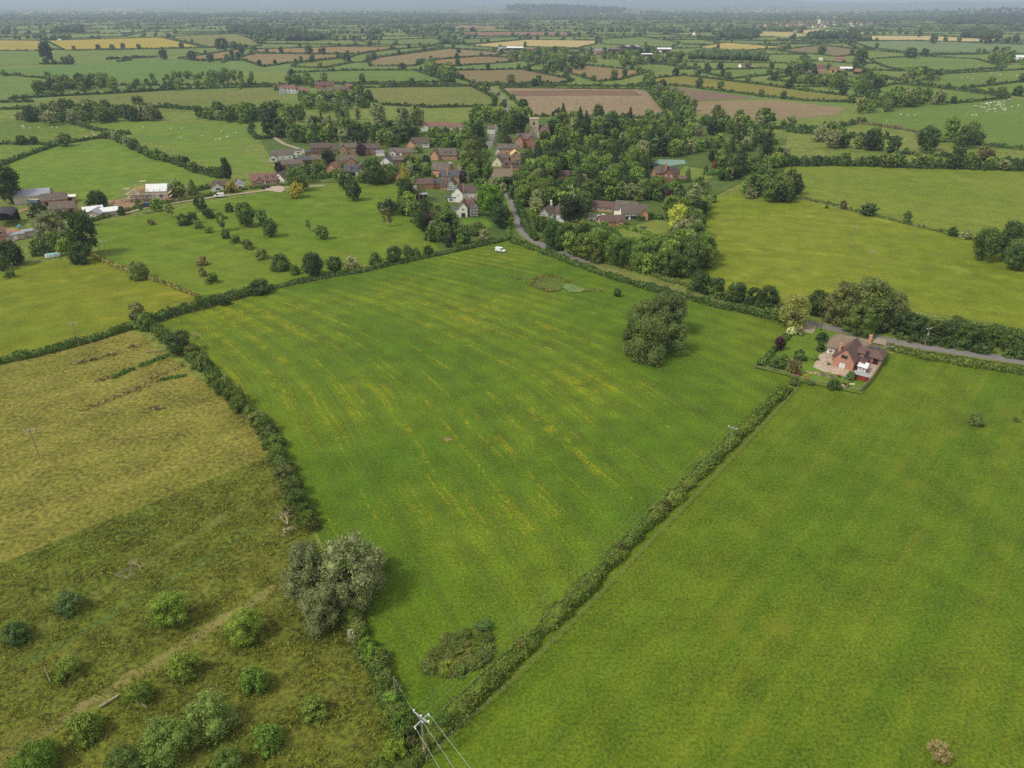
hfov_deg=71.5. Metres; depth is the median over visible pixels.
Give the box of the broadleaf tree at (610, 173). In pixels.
[601,168,619,193]
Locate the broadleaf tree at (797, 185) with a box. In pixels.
[791,179,800,196]
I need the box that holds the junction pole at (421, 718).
[413,709,429,757]
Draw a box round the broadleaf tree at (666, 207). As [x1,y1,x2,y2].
[661,194,680,217]
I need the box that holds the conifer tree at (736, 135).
[732,122,740,141]
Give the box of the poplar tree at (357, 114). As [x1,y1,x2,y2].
[354,103,360,119]
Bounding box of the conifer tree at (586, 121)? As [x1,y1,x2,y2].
[583,110,592,135]
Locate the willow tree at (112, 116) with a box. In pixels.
[108,107,117,120]
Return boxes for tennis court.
[654,159,685,165]
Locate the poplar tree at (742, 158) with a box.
[735,145,747,168]
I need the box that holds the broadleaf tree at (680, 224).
[673,217,691,232]
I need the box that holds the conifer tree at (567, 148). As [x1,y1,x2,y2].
[564,143,569,167]
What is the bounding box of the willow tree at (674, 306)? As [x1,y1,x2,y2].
[649,290,689,328]
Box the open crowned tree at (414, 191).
[411,174,424,200]
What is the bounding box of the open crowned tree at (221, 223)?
[215,212,228,229]
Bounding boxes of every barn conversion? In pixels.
[589,200,614,212]
[597,214,625,225]
[613,200,648,220]
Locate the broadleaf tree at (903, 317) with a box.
[892,309,915,332]
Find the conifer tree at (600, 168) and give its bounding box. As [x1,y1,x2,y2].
[596,162,603,173]
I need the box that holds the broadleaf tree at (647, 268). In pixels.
[640,252,653,273]
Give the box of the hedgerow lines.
[0,34,1023,102]
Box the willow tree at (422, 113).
[419,108,424,121]
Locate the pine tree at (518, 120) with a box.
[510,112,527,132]
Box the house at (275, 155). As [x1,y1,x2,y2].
[269,149,292,161]
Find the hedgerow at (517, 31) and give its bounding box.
[451,31,575,35]
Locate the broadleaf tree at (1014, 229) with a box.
[999,218,1023,250]
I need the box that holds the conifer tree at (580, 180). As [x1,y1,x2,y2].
[574,169,584,189]
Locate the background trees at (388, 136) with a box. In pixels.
[0,30,1023,673]
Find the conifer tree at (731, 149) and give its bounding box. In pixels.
[727,137,736,159]
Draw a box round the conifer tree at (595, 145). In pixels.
[591,136,598,150]
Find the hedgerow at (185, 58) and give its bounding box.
[177,47,245,60]
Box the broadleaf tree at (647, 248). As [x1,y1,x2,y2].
[642,244,658,271]
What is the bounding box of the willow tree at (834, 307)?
[819,280,862,326]
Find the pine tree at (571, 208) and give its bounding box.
[558,193,586,222]
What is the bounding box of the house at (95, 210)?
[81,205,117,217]
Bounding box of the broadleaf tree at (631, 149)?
[625,143,641,160]
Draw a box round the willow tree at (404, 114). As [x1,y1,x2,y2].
[392,106,410,128]
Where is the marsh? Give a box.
[534,276,565,290]
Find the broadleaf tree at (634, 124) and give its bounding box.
[629,122,641,132]
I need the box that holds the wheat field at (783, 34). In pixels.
[760,31,805,36]
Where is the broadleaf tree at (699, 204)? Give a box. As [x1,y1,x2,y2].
[692,198,708,213]
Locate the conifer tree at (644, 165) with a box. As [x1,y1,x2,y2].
[641,157,649,178]
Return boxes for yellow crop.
[0,40,39,50]
[50,38,197,48]
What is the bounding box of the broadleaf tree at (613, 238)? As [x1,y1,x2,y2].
[603,233,624,261]
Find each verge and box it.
[457,162,525,238]
[528,240,1023,365]
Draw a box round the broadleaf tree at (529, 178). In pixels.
[525,173,539,183]
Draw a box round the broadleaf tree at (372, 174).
[361,158,383,184]
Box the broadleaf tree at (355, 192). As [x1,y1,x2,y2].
[344,179,361,199]
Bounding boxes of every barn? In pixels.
[0,206,20,226]
[11,187,52,204]
[39,192,67,205]
[314,81,334,88]
[324,86,349,91]
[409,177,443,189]
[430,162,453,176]
[829,67,837,72]
[853,69,861,73]
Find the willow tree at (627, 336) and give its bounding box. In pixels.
[620,318,640,343]
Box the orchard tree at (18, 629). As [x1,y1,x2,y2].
[0,620,33,647]
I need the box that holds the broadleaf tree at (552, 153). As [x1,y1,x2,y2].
[547,148,563,162]
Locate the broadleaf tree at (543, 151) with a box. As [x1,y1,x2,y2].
[533,146,547,156]
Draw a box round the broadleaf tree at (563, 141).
[560,136,570,147]
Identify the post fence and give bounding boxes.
[755,364,805,378]
[805,378,859,389]
[860,349,888,391]
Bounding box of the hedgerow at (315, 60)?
[290,56,352,67]
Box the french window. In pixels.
[838,362,845,368]
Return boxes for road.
[459,87,536,244]
[527,239,589,262]
[789,318,1023,363]
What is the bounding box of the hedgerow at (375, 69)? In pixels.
[287,67,449,82]
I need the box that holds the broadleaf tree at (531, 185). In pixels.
[527,181,537,199]
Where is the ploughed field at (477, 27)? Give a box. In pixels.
[455,25,495,28]
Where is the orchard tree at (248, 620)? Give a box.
[222,605,263,647]
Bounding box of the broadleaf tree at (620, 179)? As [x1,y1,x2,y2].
[612,175,624,187]
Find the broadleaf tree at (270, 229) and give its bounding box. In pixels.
[261,217,277,236]
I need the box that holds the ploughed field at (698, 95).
[669,87,758,100]
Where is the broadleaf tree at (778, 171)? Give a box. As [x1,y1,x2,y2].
[771,168,780,177]
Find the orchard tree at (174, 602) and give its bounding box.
[144,586,190,628]
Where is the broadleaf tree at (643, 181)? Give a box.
[636,179,648,191]
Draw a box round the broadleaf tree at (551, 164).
[541,162,556,176]
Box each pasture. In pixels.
[0,52,38,65]
[0,59,230,82]
[0,76,58,93]
[0,119,100,144]
[0,457,412,767]
[2,140,220,201]
[20,88,286,111]
[53,49,199,62]
[89,121,274,172]
[175,34,259,45]
[295,70,439,81]
[297,59,347,67]
[351,46,435,61]
[364,38,438,44]
[364,87,491,105]
[418,353,1023,767]
[460,37,527,42]
[600,63,673,70]
[602,37,676,46]
[702,68,780,76]
[778,74,855,81]
[792,61,860,66]
[868,84,994,100]
[874,56,1000,69]
[921,70,1023,86]
[968,82,1023,94]
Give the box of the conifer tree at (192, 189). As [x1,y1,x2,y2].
[187,179,198,194]
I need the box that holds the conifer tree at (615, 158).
[610,146,620,163]
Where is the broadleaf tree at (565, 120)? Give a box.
[556,111,570,125]
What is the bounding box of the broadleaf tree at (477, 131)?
[471,122,483,137]
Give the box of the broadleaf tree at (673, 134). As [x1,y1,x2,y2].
[668,130,679,139]
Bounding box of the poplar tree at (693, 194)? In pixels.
[684,181,702,205]
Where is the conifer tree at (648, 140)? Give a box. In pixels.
[644,135,651,156]
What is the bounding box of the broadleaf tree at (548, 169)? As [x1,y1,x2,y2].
[545,165,555,176]
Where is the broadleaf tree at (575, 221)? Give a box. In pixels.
[563,215,584,223]
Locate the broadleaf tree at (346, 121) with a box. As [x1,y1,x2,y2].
[339,116,352,133]
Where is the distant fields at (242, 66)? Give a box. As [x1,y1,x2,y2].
[0,11,1022,107]
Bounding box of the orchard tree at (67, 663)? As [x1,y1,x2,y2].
[52,654,81,685]
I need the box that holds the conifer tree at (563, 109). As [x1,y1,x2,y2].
[559,102,565,118]
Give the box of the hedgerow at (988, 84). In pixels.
[959,80,1023,96]
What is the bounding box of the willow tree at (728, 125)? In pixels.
[725,118,735,133]
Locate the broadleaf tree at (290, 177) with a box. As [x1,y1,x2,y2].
[284,165,308,189]
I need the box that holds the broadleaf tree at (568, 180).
[562,176,576,187]
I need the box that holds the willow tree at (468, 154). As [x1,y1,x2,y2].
[460,137,487,173]
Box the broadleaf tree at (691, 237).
[682,234,702,247]
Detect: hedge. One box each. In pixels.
[0,73,73,80]
[0,103,124,109]
[0,134,104,166]
[0,140,52,144]
[0,321,133,363]
[8,82,272,98]
[72,120,130,134]
[90,252,200,297]
[93,179,319,221]
[106,55,156,59]
[107,131,223,178]
[134,313,310,525]
[143,282,258,322]
[153,102,257,110]
[197,183,210,190]
[247,122,271,139]
[269,237,505,288]
[306,170,350,179]
[339,611,415,739]
[363,743,424,767]
[414,383,792,758]
[506,213,513,238]
[510,237,788,322]
[513,198,538,240]
[535,237,779,312]
[617,224,658,236]
[636,212,663,220]
[637,82,679,113]
[680,176,703,182]
[703,156,759,175]
[717,153,1023,180]
[744,116,866,129]
[756,319,800,367]
[786,125,891,139]
[804,196,978,239]
[857,121,919,132]
[886,147,1023,162]
[886,343,1023,374]
[939,138,1023,149]
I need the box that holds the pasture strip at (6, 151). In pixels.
[0,145,42,161]
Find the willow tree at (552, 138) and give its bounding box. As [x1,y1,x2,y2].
[550,134,559,143]
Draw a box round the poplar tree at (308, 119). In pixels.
[305,115,314,127]
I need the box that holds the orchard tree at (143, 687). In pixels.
[119,678,154,703]
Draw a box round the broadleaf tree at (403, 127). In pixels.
[396,124,408,139]
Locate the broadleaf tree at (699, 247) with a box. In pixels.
[682,238,708,268]
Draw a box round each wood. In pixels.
[53,24,84,32]
[227,23,331,40]
[507,3,625,13]
[688,47,770,60]
[715,27,759,38]
[806,29,861,39]
[937,7,1023,26]
[960,28,1002,38]
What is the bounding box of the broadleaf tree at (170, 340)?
[161,329,191,355]
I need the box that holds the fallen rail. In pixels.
[98,693,119,707]
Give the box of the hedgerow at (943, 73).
[910,67,1023,88]
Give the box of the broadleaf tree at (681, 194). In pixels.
[676,191,686,197]
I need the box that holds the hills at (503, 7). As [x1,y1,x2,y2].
[0,5,1020,10]
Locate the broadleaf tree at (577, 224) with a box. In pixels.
[564,222,580,231]
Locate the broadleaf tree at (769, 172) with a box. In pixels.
[764,168,773,178]
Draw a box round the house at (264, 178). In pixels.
[250,172,277,185]
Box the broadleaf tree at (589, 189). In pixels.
[578,185,594,199]
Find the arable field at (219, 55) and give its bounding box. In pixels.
[187,50,237,59]
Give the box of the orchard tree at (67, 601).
[51,587,83,619]
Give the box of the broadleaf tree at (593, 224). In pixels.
[584,220,601,232]
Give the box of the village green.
[260,117,786,276]
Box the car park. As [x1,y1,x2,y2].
[587,213,599,221]
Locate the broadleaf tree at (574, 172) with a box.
[570,166,581,177]
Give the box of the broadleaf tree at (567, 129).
[558,125,572,134]
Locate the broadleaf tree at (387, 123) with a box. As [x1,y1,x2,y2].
[381,120,395,127]
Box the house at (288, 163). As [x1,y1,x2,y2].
[278,159,302,167]
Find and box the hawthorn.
[347,629,356,642]
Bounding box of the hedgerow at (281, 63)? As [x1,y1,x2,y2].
[239,52,343,66]
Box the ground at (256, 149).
[0,11,1023,553]
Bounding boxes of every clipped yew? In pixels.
[443,196,449,208]
[686,167,690,178]
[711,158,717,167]
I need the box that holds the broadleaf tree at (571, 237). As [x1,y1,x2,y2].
[563,230,577,251]
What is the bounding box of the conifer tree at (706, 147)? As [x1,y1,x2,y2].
[704,137,708,148]
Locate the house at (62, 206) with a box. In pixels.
[48,199,77,218]
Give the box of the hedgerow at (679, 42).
[597,36,681,47]
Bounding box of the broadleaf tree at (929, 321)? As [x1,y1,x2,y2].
[917,318,938,335]
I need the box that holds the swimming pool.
[45,252,60,257]
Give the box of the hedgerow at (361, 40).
[356,37,438,44]
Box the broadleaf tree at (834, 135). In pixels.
[824,129,843,147]
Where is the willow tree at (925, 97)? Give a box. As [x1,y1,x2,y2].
[920,88,927,103]
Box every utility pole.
[23,428,40,459]
[728,425,737,449]
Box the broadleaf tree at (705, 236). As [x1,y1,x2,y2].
[698,232,717,253]
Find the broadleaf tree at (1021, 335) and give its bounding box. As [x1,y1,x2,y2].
[1009,331,1023,351]
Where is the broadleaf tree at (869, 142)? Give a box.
[861,130,878,150]
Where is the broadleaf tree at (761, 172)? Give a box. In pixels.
[756,168,770,174]
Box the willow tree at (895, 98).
[891,96,898,108]
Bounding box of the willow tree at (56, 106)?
[51,101,63,119]
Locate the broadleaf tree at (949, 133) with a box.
[942,116,962,138]
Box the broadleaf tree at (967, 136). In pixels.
[952,124,980,146]
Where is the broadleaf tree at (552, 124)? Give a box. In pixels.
[548,118,558,134]
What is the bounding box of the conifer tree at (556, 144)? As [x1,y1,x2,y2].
[552,136,560,149]
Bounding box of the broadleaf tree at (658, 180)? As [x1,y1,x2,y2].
[654,175,667,187]
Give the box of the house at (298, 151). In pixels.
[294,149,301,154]
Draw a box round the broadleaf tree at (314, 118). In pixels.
[306,115,320,135]
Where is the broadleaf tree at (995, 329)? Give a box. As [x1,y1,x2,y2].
[983,323,1006,345]
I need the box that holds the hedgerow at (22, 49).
[0,39,40,50]
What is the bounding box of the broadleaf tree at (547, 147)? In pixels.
[542,141,553,152]
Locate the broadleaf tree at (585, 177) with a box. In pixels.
[575,173,587,187]
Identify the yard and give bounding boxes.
[6,228,27,240]
[112,195,190,212]
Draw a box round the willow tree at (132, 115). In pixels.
[127,106,138,120]
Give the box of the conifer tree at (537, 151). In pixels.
[534,141,543,157]
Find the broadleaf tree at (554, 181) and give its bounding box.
[546,177,557,186]
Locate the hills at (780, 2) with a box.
[0,0,1023,4]
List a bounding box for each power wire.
[415,439,714,708]
[424,458,701,712]
[431,508,657,718]
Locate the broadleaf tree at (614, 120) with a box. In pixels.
[608,117,619,136]
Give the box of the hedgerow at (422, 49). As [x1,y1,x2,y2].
[341,44,444,62]
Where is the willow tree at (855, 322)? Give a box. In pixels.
[840,300,881,337]
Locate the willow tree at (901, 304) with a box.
[874,289,912,326]
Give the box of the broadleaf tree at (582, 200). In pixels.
[576,195,587,215]
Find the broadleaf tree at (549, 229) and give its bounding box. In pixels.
[539,217,564,246]
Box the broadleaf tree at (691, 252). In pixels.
[679,247,700,275]
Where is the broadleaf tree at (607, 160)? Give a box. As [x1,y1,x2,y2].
[600,156,612,166]
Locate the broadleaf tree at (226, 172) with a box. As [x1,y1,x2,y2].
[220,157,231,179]
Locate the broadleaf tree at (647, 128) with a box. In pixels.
[642,125,656,134]
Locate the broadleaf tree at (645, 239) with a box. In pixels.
[637,235,650,242]
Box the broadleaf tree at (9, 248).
[0,238,24,264]
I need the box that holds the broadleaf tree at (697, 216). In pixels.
[692,212,706,225]
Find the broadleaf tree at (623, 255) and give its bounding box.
[610,237,630,265]
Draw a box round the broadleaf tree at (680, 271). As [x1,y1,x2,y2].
[671,255,694,276]
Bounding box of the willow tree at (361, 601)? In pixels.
[334,577,371,616]
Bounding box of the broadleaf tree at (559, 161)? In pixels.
[551,156,562,169]
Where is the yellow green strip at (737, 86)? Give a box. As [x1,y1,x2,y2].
[656,76,861,100]
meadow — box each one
[0,256,198,364]
[97,181,438,296]
[147,237,790,738]
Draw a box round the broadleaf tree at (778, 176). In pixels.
[774,174,786,180]
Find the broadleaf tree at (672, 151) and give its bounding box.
[666,138,682,156]
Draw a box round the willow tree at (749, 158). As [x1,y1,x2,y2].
[745,151,752,166]
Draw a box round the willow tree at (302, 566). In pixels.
[280,538,323,609]
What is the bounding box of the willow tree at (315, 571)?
[309,562,343,596]
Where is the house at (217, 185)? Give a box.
[210,179,244,191]
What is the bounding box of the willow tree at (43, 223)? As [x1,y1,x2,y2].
[28,210,70,243]
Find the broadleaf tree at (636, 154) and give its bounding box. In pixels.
[630,148,649,165]
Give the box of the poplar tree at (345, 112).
[344,104,349,118]
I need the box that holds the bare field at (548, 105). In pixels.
[504,88,662,115]
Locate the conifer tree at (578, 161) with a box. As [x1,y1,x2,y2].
[569,154,581,177]
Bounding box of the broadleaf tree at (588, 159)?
[581,156,593,164]
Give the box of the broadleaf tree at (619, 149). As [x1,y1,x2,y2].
[611,143,621,155]
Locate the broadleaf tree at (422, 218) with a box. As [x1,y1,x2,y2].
[415,213,427,230]
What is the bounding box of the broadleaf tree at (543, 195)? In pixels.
[538,188,551,206]
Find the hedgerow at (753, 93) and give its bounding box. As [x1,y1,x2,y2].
[642,72,869,102]
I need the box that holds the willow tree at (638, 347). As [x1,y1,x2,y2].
[620,312,669,368]
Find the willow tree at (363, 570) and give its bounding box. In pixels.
[314,528,388,613]
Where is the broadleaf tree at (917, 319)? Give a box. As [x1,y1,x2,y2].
[905,313,928,337]
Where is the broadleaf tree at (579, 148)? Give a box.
[571,146,586,153]
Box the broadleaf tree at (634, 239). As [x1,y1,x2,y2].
[630,237,638,242]
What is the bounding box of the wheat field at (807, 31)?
[795,29,863,33]
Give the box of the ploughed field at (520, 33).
[455,31,571,35]
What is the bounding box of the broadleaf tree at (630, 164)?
[626,161,636,173]
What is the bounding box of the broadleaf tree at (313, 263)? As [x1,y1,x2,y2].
[301,251,325,275]
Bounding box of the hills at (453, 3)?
[0,1,1023,7]
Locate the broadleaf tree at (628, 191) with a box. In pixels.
[624,183,636,199]
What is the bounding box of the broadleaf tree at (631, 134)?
[626,125,644,144]
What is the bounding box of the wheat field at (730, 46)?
[702,43,780,49]
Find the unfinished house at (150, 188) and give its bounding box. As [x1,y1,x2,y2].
[130,183,170,201]
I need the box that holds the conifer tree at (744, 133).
[739,125,747,140]
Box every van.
[214,192,223,197]
[495,246,505,251]
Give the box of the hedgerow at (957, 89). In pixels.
[853,82,1010,103]
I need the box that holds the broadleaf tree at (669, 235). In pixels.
[663,232,672,240]
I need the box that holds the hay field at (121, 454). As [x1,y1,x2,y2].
[0,330,268,562]
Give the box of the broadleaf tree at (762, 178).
[756,174,767,190]
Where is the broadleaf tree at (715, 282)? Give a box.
[709,277,725,293]
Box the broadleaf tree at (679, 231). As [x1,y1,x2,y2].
[675,228,684,239]
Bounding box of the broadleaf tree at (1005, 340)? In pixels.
[997,326,1023,351]
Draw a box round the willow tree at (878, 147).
[874,137,884,150]
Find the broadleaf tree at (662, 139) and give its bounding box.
[656,135,669,155]
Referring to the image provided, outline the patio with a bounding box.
[813,351,878,377]
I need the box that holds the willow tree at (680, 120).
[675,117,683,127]
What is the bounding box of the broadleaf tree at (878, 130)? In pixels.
[866,126,883,140]
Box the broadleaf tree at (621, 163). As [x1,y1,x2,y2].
[618,159,630,170]
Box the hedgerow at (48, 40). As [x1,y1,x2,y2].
[46,36,203,49]
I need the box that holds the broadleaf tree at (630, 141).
[621,137,639,149]
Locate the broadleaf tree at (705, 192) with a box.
[698,189,709,195]
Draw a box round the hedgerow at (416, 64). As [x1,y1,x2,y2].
[368,47,502,65]
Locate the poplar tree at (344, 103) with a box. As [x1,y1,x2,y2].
[340,98,349,116]
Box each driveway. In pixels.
[264,184,284,192]
[800,323,816,332]
[872,337,886,344]
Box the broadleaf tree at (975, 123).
[969,119,982,137]
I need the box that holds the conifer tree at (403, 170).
[399,164,410,178]
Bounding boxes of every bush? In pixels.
[0,254,11,271]
[21,111,38,121]
[25,201,48,218]
[27,236,50,256]
[45,231,67,251]
[53,236,74,252]
[65,241,92,264]
[75,209,93,222]
[84,189,108,206]
[101,736,145,767]
[127,262,149,280]
[127,309,143,322]
[133,313,148,329]
[133,712,193,767]
[139,317,151,331]
[152,148,160,159]
[153,327,164,337]
[176,213,190,225]
[180,683,242,748]
[181,343,200,353]
[186,210,199,222]
[187,349,203,363]
[189,358,196,369]
[194,354,212,371]
[200,208,215,218]
[201,107,212,118]
[203,272,217,284]
[203,364,214,374]
[203,365,221,380]
[203,371,222,386]
[207,741,243,767]
[210,378,226,395]
[214,294,230,305]
[217,383,226,393]
[218,374,234,385]
[220,384,237,404]
[224,179,239,192]
[228,234,239,242]
[229,387,246,406]
[230,393,249,414]
[236,112,248,123]
[236,662,273,696]
[239,238,253,249]
[241,404,252,418]
[244,407,253,418]
[245,408,267,425]
[247,277,273,296]
[249,721,284,759]
[254,248,269,260]
[254,414,277,434]
[257,430,268,440]
[259,422,278,431]
[259,439,267,450]
[264,424,277,430]
[266,433,282,450]
[266,443,286,466]
[267,443,280,453]
[269,252,290,272]
[270,462,295,483]
[272,433,287,445]
[278,474,305,492]
[281,501,291,510]
[282,486,311,514]
[283,487,292,499]
[285,460,297,470]
[286,181,304,198]
[289,264,299,275]
[296,501,319,521]
[296,692,329,724]
[299,508,319,530]
[307,519,319,530]
[335,602,349,617]
[340,605,365,622]
[344,254,360,269]
[346,617,366,643]
[348,615,367,626]
[352,628,364,645]
[353,625,368,635]
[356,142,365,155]
[356,634,377,653]
[362,123,369,135]
[363,641,381,661]
[368,252,383,264]
[369,659,388,677]
[373,653,390,667]
[375,677,392,700]
[376,645,391,657]
[376,671,394,683]
[376,737,407,766]
[379,667,390,673]
[380,703,393,726]
[384,690,400,705]
[388,700,415,720]
[390,708,414,739]
[399,714,413,740]
[400,714,420,737]
[402,191,417,203]
[405,735,419,749]
[411,247,420,255]
[412,216,419,226]
[422,245,433,254]
[432,711,451,727]
[450,710,460,720]
[462,695,472,708]
[466,220,485,236]
[472,177,484,189]
[473,617,492,631]
[477,228,490,240]
[488,667,501,682]
[513,635,529,653]
[544,236,561,250]
[568,239,583,257]
[588,247,605,263]
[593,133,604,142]
[602,561,609,567]
[613,540,625,550]
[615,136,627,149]
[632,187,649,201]
[632,528,645,541]
[656,507,666,515]
[659,499,671,510]
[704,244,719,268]
[708,286,717,297]
[710,452,721,461]
[722,292,731,301]
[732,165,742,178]
[743,186,756,198]
[768,355,785,370]
[778,354,788,365]
[788,376,800,386]
[793,348,807,361]
[815,332,828,343]
[826,378,843,390]
[837,152,849,165]
[874,317,882,333]
[881,322,892,332]
[930,89,947,104]
[939,336,953,348]
[962,339,972,350]
[968,412,986,427]
[970,343,983,352]
[973,130,986,145]
[981,341,995,354]
[999,240,1023,263]
[1005,237,1023,249]
[1005,344,1022,355]
[1011,349,1023,359]
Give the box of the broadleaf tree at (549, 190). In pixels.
[545,186,557,204]
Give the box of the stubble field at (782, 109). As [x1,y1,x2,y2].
[689,100,846,118]
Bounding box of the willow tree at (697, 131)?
[693,124,702,135]
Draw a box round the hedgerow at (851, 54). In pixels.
[775,44,867,56]
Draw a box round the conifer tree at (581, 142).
[577,135,585,150]
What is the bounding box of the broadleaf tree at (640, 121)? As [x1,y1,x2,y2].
[634,118,647,128]
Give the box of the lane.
[13,185,323,241]
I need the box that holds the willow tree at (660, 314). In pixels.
[649,311,670,341]
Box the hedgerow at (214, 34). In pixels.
[172,33,261,46]
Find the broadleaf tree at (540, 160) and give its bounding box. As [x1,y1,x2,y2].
[533,156,546,168]
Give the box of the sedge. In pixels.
[506,274,602,292]
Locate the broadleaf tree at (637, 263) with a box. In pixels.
[629,250,646,270]
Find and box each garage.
[376,150,384,155]
[866,344,886,364]
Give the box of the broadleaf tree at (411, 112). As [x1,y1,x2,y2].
[408,104,423,126]
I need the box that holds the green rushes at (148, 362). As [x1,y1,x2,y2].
[111,353,187,379]
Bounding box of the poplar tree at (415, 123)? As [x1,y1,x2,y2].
[413,110,417,127]
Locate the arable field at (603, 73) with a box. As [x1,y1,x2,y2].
[564,66,643,79]
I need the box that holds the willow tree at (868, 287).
[847,274,897,326]
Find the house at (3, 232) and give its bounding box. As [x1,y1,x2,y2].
[0,226,7,241]
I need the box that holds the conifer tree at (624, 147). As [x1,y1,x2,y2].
[622,140,626,151]
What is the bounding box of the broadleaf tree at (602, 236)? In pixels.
[590,227,610,255]
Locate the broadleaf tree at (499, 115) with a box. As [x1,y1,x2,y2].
[494,109,508,128]
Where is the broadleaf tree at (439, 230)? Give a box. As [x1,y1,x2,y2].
[434,222,451,242]
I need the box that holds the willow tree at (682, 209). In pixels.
[666,203,687,229]
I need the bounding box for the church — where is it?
[529,117,549,137]
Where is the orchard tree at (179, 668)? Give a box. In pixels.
[165,650,201,684]
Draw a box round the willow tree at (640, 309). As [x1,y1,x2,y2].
[626,296,661,331]
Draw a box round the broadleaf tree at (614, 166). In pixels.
[609,163,622,173]
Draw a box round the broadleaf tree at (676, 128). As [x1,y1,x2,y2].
[668,125,682,138]
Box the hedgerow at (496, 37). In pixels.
[459,36,532,43]
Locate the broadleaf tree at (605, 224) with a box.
[600,220,609,227]
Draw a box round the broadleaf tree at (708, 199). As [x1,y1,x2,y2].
[699,195,713,212]
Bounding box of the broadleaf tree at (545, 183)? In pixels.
[542,180,555,193]
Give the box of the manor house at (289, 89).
[277,82,308,93]
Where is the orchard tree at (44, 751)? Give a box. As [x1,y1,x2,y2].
[4,735,62,767]
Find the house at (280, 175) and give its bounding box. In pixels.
[275,169,286,182]
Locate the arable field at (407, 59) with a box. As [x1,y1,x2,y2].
[371,49,497,64]
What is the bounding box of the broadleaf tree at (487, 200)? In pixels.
[474,181,505,215]
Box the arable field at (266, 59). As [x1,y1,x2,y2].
[241,54,335,64]
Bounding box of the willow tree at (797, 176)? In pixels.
[792,173,806,193]
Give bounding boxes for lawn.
[461,218,490,227]
[619,229,651,239]
[636,220,666,233]
[680,166,711,178]
[754,328,873,393]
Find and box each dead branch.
[129,558,143,569]
[270,507,293,523]
[282,526,294,535]
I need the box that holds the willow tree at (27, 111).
[22,104,37,121]
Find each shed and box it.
[67,194,76,200]
[416,193,427,198]
[506,46,522,50]
[594,48,620,51]
[619,44,640,49]
[649,162,657,168]
[657,48,670,52]
[839,67,852,70]
[854,370,868,381]
[1014,55,1023,58]
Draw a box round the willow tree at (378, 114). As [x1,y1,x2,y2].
[369,101,386,123]
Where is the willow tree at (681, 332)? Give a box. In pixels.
[657,320,688,354]
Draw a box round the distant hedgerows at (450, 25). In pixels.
[0,12,1023,40]
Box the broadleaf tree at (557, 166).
[543,158,560,177]
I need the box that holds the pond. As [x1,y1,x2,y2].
[562,284,583,291]
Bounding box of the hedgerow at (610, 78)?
[556,63,648,81]
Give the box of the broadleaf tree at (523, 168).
[519,165,529,180]
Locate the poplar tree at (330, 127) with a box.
[328,115,333,139]
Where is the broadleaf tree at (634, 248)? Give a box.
[627,242,644,266]
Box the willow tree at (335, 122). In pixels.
[332,118,340,134]
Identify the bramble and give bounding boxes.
[419,658,437,677]
[425,643,444,660]
[434,650,443,660]
[436,654,455,667]
[436,665,448,677]
[437,632,447,641]
[437,659,456,677]
[438,664,452,678]
[441,631,454,641]
[442,633,457,647]
[443,647,456,656]
[446,634,462,650]
[448,640,461,654]
[448,659,459,669]
[450,664,465,680]
[453,644,464,653]
[455,655,465,662]
[458,627,470,639]
[462,647,472,656]
[463,639,469,647]
[465,657,477,670]
[469,654,484,668]
[470,647,483,656]
[471,627,483,637]
[471,636,487,645]
[473,629,484,638]
[475,631,494,642]
[476,641,495,655]
[476,646,491,665]
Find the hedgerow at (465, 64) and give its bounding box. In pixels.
[415,55,524,65]
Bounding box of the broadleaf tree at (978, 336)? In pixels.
[961,323,984,344]
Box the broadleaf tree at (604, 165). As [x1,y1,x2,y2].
[595,161,608,171]
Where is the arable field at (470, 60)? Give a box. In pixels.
[435,57,518,63]
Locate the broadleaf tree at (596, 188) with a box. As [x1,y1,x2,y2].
[586,180,600,199]
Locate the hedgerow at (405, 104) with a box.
[350,83,496,107]
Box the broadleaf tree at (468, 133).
[459,127,472,139]
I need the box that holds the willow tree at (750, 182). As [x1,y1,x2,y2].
[744,173,760,196]
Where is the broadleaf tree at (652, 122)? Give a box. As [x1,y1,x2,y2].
[647,118,659,133]
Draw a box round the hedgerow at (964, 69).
[867,55,1006,70]
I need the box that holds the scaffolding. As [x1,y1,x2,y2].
[123,180,174,202]
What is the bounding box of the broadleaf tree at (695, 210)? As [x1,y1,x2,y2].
[687,208,704,218]
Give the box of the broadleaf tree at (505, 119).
[500,114,513,128]
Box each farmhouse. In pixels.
[738,63,753,67]
[817,63,826,71]
[826,334,872,372]
[835,57,844,60]
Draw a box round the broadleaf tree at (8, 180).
[0,164,21,202]
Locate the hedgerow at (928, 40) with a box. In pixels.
[853,39,1023,53]
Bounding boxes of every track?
[272,136,304,154]
[588,262,779,314]
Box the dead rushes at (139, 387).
[70,343,183,410]
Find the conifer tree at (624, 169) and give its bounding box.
[619,161,627,175]
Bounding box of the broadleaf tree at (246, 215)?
[233,201,255,226]
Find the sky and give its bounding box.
[797,0,1023,2]
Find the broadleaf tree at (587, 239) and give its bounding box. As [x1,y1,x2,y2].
[575,232,597,258]
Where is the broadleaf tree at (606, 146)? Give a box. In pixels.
[596,141,612,156]
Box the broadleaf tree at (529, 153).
[520,149,534,164]
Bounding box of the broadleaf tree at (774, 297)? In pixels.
[757,284,782,305]
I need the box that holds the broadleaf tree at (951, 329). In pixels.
[938,319,959,339]
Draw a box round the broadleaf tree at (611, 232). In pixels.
[608,229,620,236]
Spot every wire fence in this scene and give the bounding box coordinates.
[156,238,504,322]
[426,387,797,763]
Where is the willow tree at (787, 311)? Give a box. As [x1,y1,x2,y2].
[778,292,811,328]
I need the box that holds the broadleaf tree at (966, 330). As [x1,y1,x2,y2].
[952,322,975,343]
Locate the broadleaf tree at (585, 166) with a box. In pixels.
[580,163,589,170]

